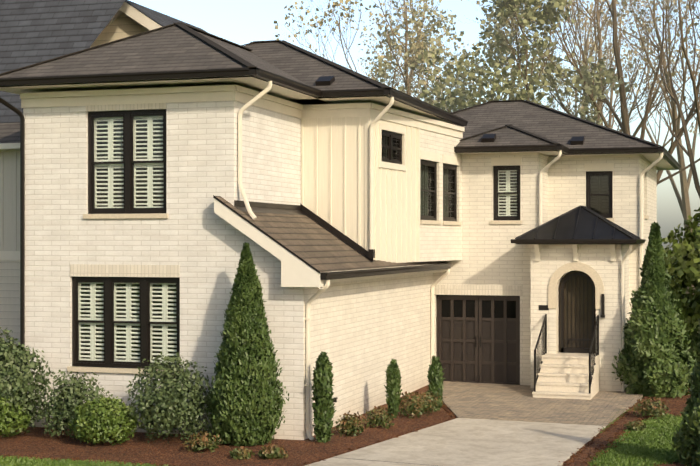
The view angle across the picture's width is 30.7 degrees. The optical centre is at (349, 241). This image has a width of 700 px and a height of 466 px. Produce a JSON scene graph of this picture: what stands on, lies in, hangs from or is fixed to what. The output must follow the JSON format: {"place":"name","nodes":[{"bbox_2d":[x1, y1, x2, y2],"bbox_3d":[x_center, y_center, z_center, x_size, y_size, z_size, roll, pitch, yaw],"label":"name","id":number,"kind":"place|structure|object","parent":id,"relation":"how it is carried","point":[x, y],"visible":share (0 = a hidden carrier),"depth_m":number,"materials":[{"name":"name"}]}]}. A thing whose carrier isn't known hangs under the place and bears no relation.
{"place":"outdoors","nodes":[
{"label":"outdoors","id":0,"kind":"place"},
{"bbox_2d":[269,0,473,97],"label":"tree","id":1,"kind":"object","parent":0,"point":[346,22],"depth_m":66.24,"materials":[{"name":"green plant"}]},
{"bbox_2d":[129,0,699,249],"label":"sky","id":2,"kind":"structure","parent":0,"point":[241,22],"materials":[{"name":"white"}]},
{"bbox_2d":[357,0,482,110],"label":"tree","id":3,"kind":"object","parent":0,"point":[373,35],"depth_m":86.52,"materials":[{"name":"green plant"}]},
{"bbox_2d":[346,0,569,111],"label":"tree","id":4,"kind":"object","parent":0,"point":[389,67],"depth_m":70.02,"materials":[{"name":"green plant"}]},
{"bbox_2d":[412,0,637,128],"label":"tree","id":5,"kind":"object","parent":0,"point":[460,102],"depth_m":56.88,"materials":[{"name":"green plant"}]},
{"bbox_2d":[580,253,698,457],"bbox_3d":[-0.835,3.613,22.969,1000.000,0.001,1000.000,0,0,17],"label":"lawn","id":6,"kind":"structure","parent":0,"point":[687,337],"depth_m":77.75,"materials":[{"name":"green plant"}]},
{"bbox_2d":[0,0,207,348],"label":"neighbour house","id":7,"kind":"structure","parent":6,"relation":"on","point":[34,31],"depth_m":29.16,"materials":[{"name":"grey"}]},
{"bbox_2d":[0,385,451,465],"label":"bed mulch","id":8,"kind":"object","parent":6,"relation":"on","point":[40,443],"depth_m":22.27,"materials":[{"name":"brown wood"}]},
{"bbox_2d":[0,393,30,436],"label":"shrub","id":9,"kind":"object","parent":8,"relation":"on","point":[9,429],"visible":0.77,"depth_m":23.01,"materials":[{"name":"green plant"}]},
{"bbox_2d":[0,327,53,434],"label":"shrub","id":10,"kind":"object","parent":8,"relation":"on","point":[15,381],"visible":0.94,"depth_m":23.43,"materials":[{"name":"green plant"}]},
{"bbox_2d":[36,370,112,439],"bbox_3d":[-5.030,3.001,23.281,1.448,1.315,1.349,0,0,17],"label":"twiggy shrub","id":11,"kind":"object","parent":8,"relation":"on","point":[74,395],"visible":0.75,"depth_m":23.04,"materials":[{"name":"green plant"}]},
{"bbox_2d":[68,395,140,445],"bbox_3d":[-4.327,3.148,22.521,1.255,0.892,1.212,0,0,17],"label":"boxwood shrub","id":12,"kind":"object","parent":8,"relation":"on","point":[106,421],"visible":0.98,"depth_m":22.26,"materials":[{"name":"green plant"}]},
{"bbox_2d":[125,351,213,442],"bbox_3d":[-3.220,2.810,22.813,1.666,1.657,1.539,0,0,17],"label":"twiggy shrub","id":13,"kind":"object","parent":8,"relation":"on","point":[172,406],"visible":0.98,"depth_m":22.55,"materials":[{"name":"green plant"}]},
{"bbox_2d":[183,431,222,452],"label":"shrub","id":14,"kind":"object","parent":8,"relation":"on","point":[205,440],"visible":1,"depth_m":21.71,"materials":[{"name":"green plant"}]},
{"bbox_2d":[229,446,254,459],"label":"perennial","id":15,"kind":"object","parent":8,"relation":"on","point":[241,453],"visible":1,"depth_m":20.99,"materials":[{"name":"green plant"}]},
{"bbox_2d":[202,242,288,446],"bbox_3d":[-1.847,1.805,22.650,1.537,3.576,1.537,0,0,17],"label":"arborvitae","id":16,"kind":"object","parent":8,"relation":"on","point":[246,401],"visible":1,"depth_m":22.30,"materials":[{"name":"green plant"}]},
{"bbox_2d":[258,444,287,459],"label":"perennial","id":17,"kind":"object","parent":8,"relation":"on","point":[271,452],"visible":0.98,"depth_m":21.02,"materials":[{"name":"green plant"}]},
{"bbox_2d":[311,351,335,442],"bbox_3d":[-0.482,2.779,22.767,0.454,1.628,0.486,0,0,17],"label":"columnar shrub","id":18,"kind":"object","parent":8,"relation":"on","point":[323,406],"visible":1,"depth_m":22.67,"materials":[{"name":"green plant"}]},
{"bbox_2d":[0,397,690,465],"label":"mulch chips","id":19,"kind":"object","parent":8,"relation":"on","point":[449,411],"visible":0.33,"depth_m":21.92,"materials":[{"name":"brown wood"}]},
{"bbox_2d":[334,411,369,436],"bbox_3d":[0.040,3.379,23.590,0.669,0.467,0.658,0,0,17],"label":"shrub","id":20,"kind":"object","parent":8,"relation":"on","point":[347,422],"visible":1,"depth_m":23.50,"materials":[{"name":"green plant"}]},
{"bbox_2d":[363,405,394,428],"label":"shrub","id":21,"kind":"object","parent":8,"relation":"on","point":[378,418],"visible":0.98,"depth_m":24.49,"materials":[{"name":"green plant"}]},
{"bbox_2d":[384,359,402,417],"bbox_3d":[0.875,2.990,25.893,0.358,1.205,0.365,0,0,-25],"label":"columnar shrub","id":22,"kind":"object","parent":8,"relation":"on","point":[393,380],"visible":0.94,"depth_m":25.81,"materials":[{"name":"green plant"}]},
{"bbox_2d":[398,391,434,418],"bbox_3d":[1.254,3.336,26.043,0.858,0.606,0.796,0,0,32],"label":"shrub","id":23,"kind":"object","parent":8,"relation":"on","point":[413,408],"visible":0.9,"depth_m":25.91,"materials":[{"name":"green plant"}]},
{"bbox_2d":[416,391,442,413],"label":"shrub","id":24,"kind":"object","parent":8,"relation":"on","point":[430,396],"visible":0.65,"depth_m":26.57,"materials":[{"name":"green plant"}]},
{"bbox_2d":[427,356,444,409],"bbox_3d":[1.823,2.997,27.073,0.413,1.191,0.401,0,0,17],"label":"columnar shrub","id":25,"kind":"object","parent":8,"relation":"on","point":[435,374],"visible":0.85,"depth_m":26.98,"materials":[{"name":"green plant"}]},
{"bbox_2d":[23,101,656,439],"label":"house walls","id":26,"kind":"structure","parent":6,"relation":"on","point":[364,332],"depth_m":24.63,"materials":[{"name":"white brick"}]},
{"bbox_2d":[72,276,179,368],"bbox_3d":[-4.162,1.533,24.340,2.290,1.720,0.495,0,0,17],"label":"front window","id":27,"kind":"structure","parent":26,"relation":"attached to","point":[125,322],"depth_m":24.23,"materials":[{"name":"white wood"}]},
{"bbox_2d":[88,109,165,213],"bbox_3d":[-4.129,-1.492,24.329,1.680,1.950,0.495,0,0,17],"label":"front window","id":28,"kind":"structure","parent":26,"relation":"attached to","point":[126,162],"depth_m":24.25,"materials":[{"name":"white wood"}]},
{"bbox_2d":[0,22,332,104],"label":"roof front","id":29,"kind":"structure","parent":26,"relation":"on","point":[177,54],"depth_m":24.17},
{"bbox_2d":[0,81,662,439],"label":"downspouts","id":30,"kind":"object","parent":26,"relation":"attached to","point":[371,252],"visible":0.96,"depth_m":24.61,"materials":[{"name":"beige metal"}]},
{"bbox_2d":[213,195,451,288],"bbox_3d":[0.070,0.005,27.657,2.180,1.689,10.112,0,0,17],"label":"lower roof","id":31,"kind":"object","parent":26,"relation":"on","point":[304,245],"visible":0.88,"depth_m":24.15,"materials":[{"name":"brown"}]},
{"bbox_2d":[20,85,656,373],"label":"house trim","id":32,"kind":"structure","parent":26,"relation":"attached to","point":[127,99],"depth_m":24.43,"materials":[{"name":"beige paint"}]},
{"bbox_2d":[241,40,467,126],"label":"roof","id":33,"kind":"structure","parent":26,"relation":"on","point":[347,85],"depth_m":27.64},
{"bbox_2d":[301,117,419,262],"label":"house battens","id":34,"kind":"object","parent":26,"relation":"attached to","point":[395,129],"visible":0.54,"depth_m":26.86,"materials":[{"name":"beige wood"}]},
{"bbox_2d":[382,130,401,163],"bbox_3d":[0.667,-2.027,27.706,0.495,0.680,1.380,0,0,23],"label":"slider window","id":35,"kind":"structure","parent":26,"relation":"attached to","point":[391,147],"depth_m":27.64,"materials":[{"name":"black glass"}]},
{"bbox_2d":[420,159,436,220],"bbox_3d":[1.592,-1.187,30.002,0.485,1.400,1.330,0,0,23],"label":"side window","id":36,"kind":"structure","parent":26,"relation":"attached to","point":[428,190],"depth_m":30.11,"materials":[{"name":"black glass"}]},
{"bbox_2d":[443,163,456,221],"bbox_3d":[2.203,-1.187,31.443,0.485,1.400,1.260,0,0,23],"label":"side window","id":37,"kind":"structure","parent":26,"relation":"attached to","point":[449,192],"depth_m":31.54,"materials":[{"name":"black glass"}]},
{"bbox_2d":[436,295,519,384],"bbox_3d":[3.238,2.483,32.146,2.160,2.260,0.090,0,0,17],"label":"garage door","id":38,"kind":"structure","parent":26,"relation":"attached to","point":[477,338],"depth_m":32.13,"materials":[{"name":"brown wood"}]},
{"bbox_2d":[493,165,519,219],"bbox_3d":[4.001,-1.202,32.108,0.700,1.370,0.485,0,0,17],"label":"rear window","id":39,"kind":"structure","parent":26,"relation":"attached to","point":[506,192],"depth_m":31.97,"materials":[{"name":"white wood"}]},
{"bbox_2d":[454,125,569,155],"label":"roof","id":40,"kind":"structure","parent":26,"relation":"on","point":[511,139],"depth_m":31.46,"materials":[{"name":"grey"}]},
{"bbox_2d":[315,76,584,144],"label":"roof vents","id":41,"kind":"object","parent":40,"relation":"on","point":[330,80],"visible":0.92,"depth_m":31.62,"materials":[{"name":"brown metal"}]},
{"bbox_2d":[451,100,680,169],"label":"roof","id":42,"kind":"structure","parent":26,"relation":"on","point":[562,128],"depth_m":34.25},
{"bbox_2d":[586,171,612,217],"bbox_3d":[6.452,-1.187,32.870,0.680,1.200,0.485,0,0,17],"label":"rear window","id":43,"kind":"structure","parent":26,"relation":"attached to","point":[599,192],"depth_m":32.67,"materials":[{"name":"black glass"}]},
{"bbox_2d":[0,409,691,465],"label":"lawn","id":44,"kind":"structure","parent":6,"relation":"on","point":[643,449],"depth_m":21.46,"materials":[{"name":"green plant"}]},
{"bbox_2d":[305,418,604,465],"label":"concrete driveway","id":45,"kind":"structure","parent":6,"relation":"on","point":[468,442],"depth_m":22.14,"materials":[{"name":"grey concrete"}]},
{"bbox_2d":[333,457,436,465],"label":"driveway joints","id":46,"kind":"object","parent":45,"relation":"on","point":[384,461],"visible":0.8,"depth_m":20.61,"materials":[{"name":"grey concrete"}]},
{"bbox_2d":[442,381,642,425],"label":"driveway pavers","id":47,"kind":"object","parent":6,"relation":"on","point":[507,402],"visible":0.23,"depth_m":27.78,"materials":[{"name":"beige stone"}]},
{"bbox_2d":[532,353,599,399],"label":"entry steps","id":48,"kind":"structure","parent":47,"relation":"on","point":[564,376],"depth_m":29.47,"materials":[{"name":"beige stone"}]},
{"bbox_2d":[534,314,598,393],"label":"stair railings","id":49,"kind":"object","parent":48,"relation":"on","point":[594,350],"visible":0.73,"depth_m":29.65,"materials":[{"name":"black metal"}]},
{"bbox_2d":[460,0,699,184],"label":"tree","id":50,"kind":"object","parent":6,"relation":"on","point":[624,125],"depth_m":58.96,"materials":[{"name":"plant"}]},
{"bbox_2d":[531,244,628,390],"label":"entry bay walls","id":51,"kind":"structure","parent":6,"relation":"on","point":[555,257],"depth_m":30.73,"materials":[{"name":"white brick"}]},
{"bbox_2d":[539,305,548,309],"bbox_3d":[4.672,1.603,30.771,0.240,0.120,0.015,0,0,17],"label":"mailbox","id":52,"kind":"object","parent":51,"relation":"attached to","point":[543,307],"visible":0.87,"depth_m":30.77,"materials":[{"name":"black metal"}]},
{"bbox_2d":[534,244,615,260],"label":"roof brackets","id":53,"kind":"object","parent":51,"relation":"attached to","point":[575,251],"visible":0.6,"depth_m":30.40,"materials":[{"name":"beige wood"}]},
{"bbox_2d":[548,262,603,308],"bbox_3d":[5.408,1.058,30.543,1.320,1.110,0.050,0,0,17],"label":"door arch surround","id":54,"kind":"object","parent":51,"relation":"attached to","point":[561,271],"visible":0.92,"depth_m":30.54,"materials":[{"name":"beige stone"}]},
{"bbox_2d":[561,273,594,352],"bbox_3d":[5.506,1.733,30.858,0.800,1.940,0.050,0,0,17],"label":"front door","id":55,"kind":"structure","parent":51,"relation":"in","point":[575,350],"depth_m":30.86,"materials":[{"name":"brown wood"}]},
{"bbox_2d":[511,205,645,243],"bbox_3d":[5.652,-0.405,31.373,2.950,0.955,2.680,0,0,17],"label":"porch roof","id":56,"kind":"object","parent":51,"relation":"on","point":[580,224],"visible":1,"depth_m":30.53,"materials":[{"name":"metal"}]},
{"bbox_2d":[600,294,604,317],"bbox_3d":[6.006,1.533,30.313,0.100,0.560,0.090,0,0,17],"label":"wall lantern","id":57,"kind":"object","parent":51,"relation":"attached to","point":[602,315],"visible":0.98,"depth_m":30.30,"materials":[{"name":"black metal"}]},
{"bbox_2d":[461,0,699,135],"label":"tree","id":58,"kind":"object","parent":6,"relation":"on","point":[595,20],"depth_m":72.12,"materials":[{"name":"plant"}]},
{"bbox_2d":[504,0,699,131],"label":"tree","id":59,"kind":"object","parent":6,"relation":"on","point":[586,40],"depth_m":86.28,"materials":[{"name":"green plant"}]},
{"bbox_2d":[563,385,690,465],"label":"bed mulch","id":60,"kind":"object","parent":6,"relation":"on","point":[676,405],"visible":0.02,"depth_m":24.81,"materials":[{"name":"brown wood"}]},
{"bbox_2d":[624,419,645,430],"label":"perennial","id":61,"kind":"object","parent":60,"relation":"on","point":[637,425],"visible":0.96,"depth_m":24.05,"materials":[{"name":"green plant"}]},
{"bbox_2d":[631,397,669,417],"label":"shrub","id":62,"kind":"object","parent":60,"relation":"on","point":[650,409],"visible":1,"depth_m":25.84,"materials":[{"name":"green plant"}]},
{"bbox_2d":[688,318,699,365],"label":"shrub","id":63,"kind":"object","parent":60,"relation":"on","point":[695,341],"visible":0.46,"depth_m":31.41,"materials":[{"name":"green plant"}]},
{"bbox_2d":[575,0,699,293],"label":"tree","id":64,"kind":"object","parent":6,"relation":"on","point":[684,201],"depth_m":82.94,"materials":[{"name":"brown plant"}]},
{"bbox_2d":[612,221,696,397],"bbox_3d":[7.098,1.600,29.908,2.073,4.133,2.179,0,0,17],"label":"conifer","id":65,"kind":"object","parent":6,"relation":"on","point":[656,361],"visible":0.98,"depth_m":29.48,"materials":[{"name":"green plant"}]},
{"bbox_2d":[629,0,699,197],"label":"tree","id":66,"kind":"object","parent":6,"relation":"on","point":[689,153],"depth_m":53.00,"materials":[{"name":"brown plant"}]},
{"bbox_2d":[659,463,691,465],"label":"bed mulch","id":67,"kind":"object","parent":6,"relation":"on","point":[677,464],"visible":0.5,"depth_m":20.47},
{"bbox_2d":[668,359,699,465],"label":"shrub","id":68,"kind":"object","parent":67,"relation":"on","point":[687,436],"visible":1,"depth_m":20.27,"materials":[{"name":"green plant"}]},
{"bbox_2d":[661,207,699,351],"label":"tree","id":69,"kind":"object","parent":6,"relation":"on","point":[686,271],"visible":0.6,"depth_m":34.30,"materials":[{"name":"green plant"}]},
{"bbox_2d":[668,5,699,76],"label":"tree","id":70,"kind":"object","parent":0,"point":[696,24],"depth_m":62.92,"materials":[{"name":"plant"}]},
{"bbox_2d":[669,8,699,134],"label":"tree","id":71,"kind":"object","parent":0,"point":[692,126],"depth_m":86.48,"materials":[{"name":"green plant"}]}
]}

